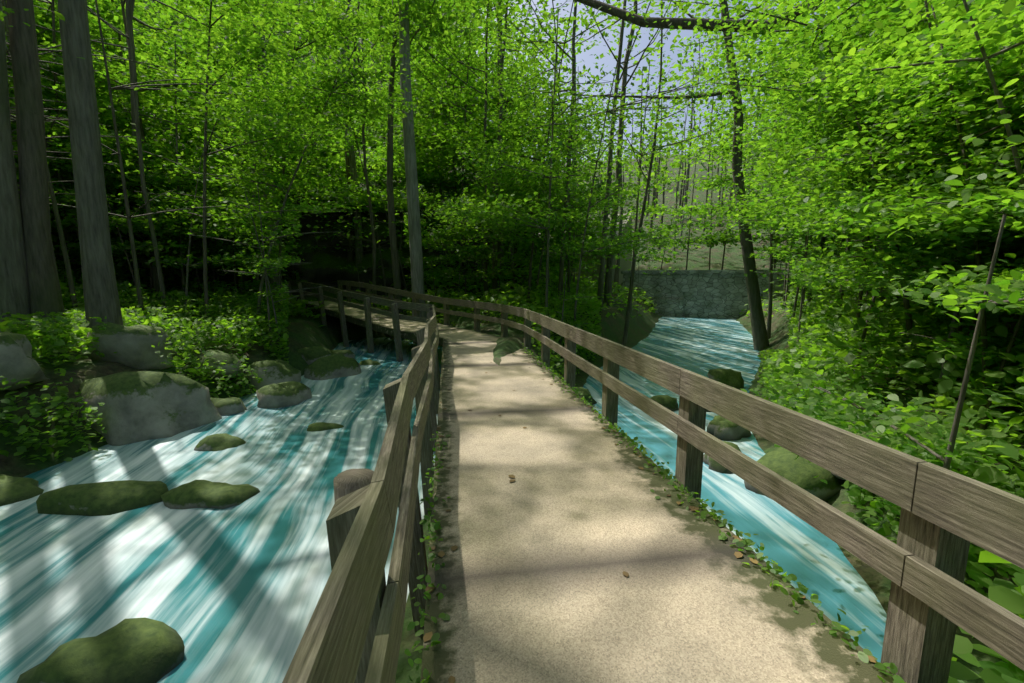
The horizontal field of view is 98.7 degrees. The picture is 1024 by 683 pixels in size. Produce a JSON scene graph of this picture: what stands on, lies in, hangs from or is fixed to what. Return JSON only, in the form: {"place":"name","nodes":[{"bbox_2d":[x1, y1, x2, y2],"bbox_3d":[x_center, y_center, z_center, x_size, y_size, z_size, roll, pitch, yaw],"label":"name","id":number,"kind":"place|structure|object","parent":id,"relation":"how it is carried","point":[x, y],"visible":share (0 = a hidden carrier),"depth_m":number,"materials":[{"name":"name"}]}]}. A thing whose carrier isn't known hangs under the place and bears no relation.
{"place":"outdoors","nodes":[
{"label":"outdoors","id":0,"kind":"place"},
{"bbox_2d":[50,163,530,310],"bbox_3d":[-8.943,-4.181,21.968,21.957,6.500,5.528,-5,9,-30],"label":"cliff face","id":1,"kind":"object","parent":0,"point":[324,268],"visible":0.15,"depth_m":23.19},
{"bbox_2d":[0,317,886,682],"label":"stream water","id":2,"kind":"structure","parent":0,"point":[232,595],"depth_m":4.93,"materials":[{"name":"teal liquid"}]},
{"bbox_2d":[0,0,1023,682],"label":"ground","id":3,"kind":"structure","parent":0,"point":[306,332],"depth_m":11.81,"materials":[{"name":"green plant"}]},
{"bbox_2d":[333,468,373,501],"bbox_3d":[-0.942,1.948,2.810,0.283,2.300,0.286,-1,8,-8],"label":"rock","id":4,"kind":"object","parent":3,"relation":"on","point":[348,481],"visible":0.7,"depth_m":2.59,"materials":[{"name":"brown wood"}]},
{"bbox_2d":[0,322,750,450],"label":"pale rocks","id":5,"kind":"object","parent":3,"relation":"on","point":[138,406],"visible":0.61,"depth_m":8.00,"materials":[{"name":"grey stone"}]},
{"bbox_2d":[0,329,884,682],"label":"mossy rocks","id":6,"kind":"object","parent":3,"relation":"on","point":[144,649],"visible":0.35,"depth_m":5.36,"materials":[{"name":"green stone"}]},
{"bbox_2d":[0,0,1023,464],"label":"foliage","id":7,"kind":"object","parent":3,"relation":"on","point":[312,20],"visible":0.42,"depth_m":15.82,"materials":[{"name":"green plant"}]},
{"bbox_2d":[0,0,1023,469],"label":"tree trunks","id":8,"kind":"object","parent":3,"relation":"on","point":[28,276],"visible":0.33,"depth_m":11.03,"materials":[{"name":"brown plant"}]},
{"bbox_2d":[535,213,631,284],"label":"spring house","id":9,"kind":"structure","parent":3,"relation":"on","point":[625,265],"depth_m":37.37,"materials":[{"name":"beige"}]},
{"bbox_2d":[621,269,787,318],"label":"stone wall","id":10,"kind":"structure","parent":3,"relation":"on","point":[704,293],"depth_m":32.30,"materials":[{"name":"stone"}]},
{"bbox_2d":[405,0,1023,682],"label":"foliage","id":11,"kind":"object","parent":3,"relation":"on","point":[997,438],"visible":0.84,"depth_m":3.86,"materials":[{"name":"green plant"}]},
{"bbox_2d":[440,0,838,161],"label":"sky","id":12,"kind":"structure","parent":0,"point":[609,62],"materials":[{"name":"blue"}]},
{"bbox_3d":[0.662,2.417,1.621,1.800,1.500,20.300,-1,8,-8],"label":"walkway base","id":13,"kind":"object","parent":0,"visible":0},
{"bbox_2d":[294,300,893,682],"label":"walkway deck","id":14,"kind":"structure","parent":13,"relation":"on","point":[565,529],"depth_m":2.55,"materials":[{"name":"concrete"}]},
{"bbox_2d":[282,280,1023,682],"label":"railings","id":15,"kind":"object","parent":14,"relation":"on","point":[354,630],"visible":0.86,"depth_m":1.86,"materials":[{"name":"brown wood"}]},
{"bbox_2d":[423,344,894,682],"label":"fallen leaves","id":16,"kind":"object","parent":14,"relation":"on","point":[427,637],"visible":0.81,"depth_m":2.69,"materials":[{"name":"brown plant"}]}
]}

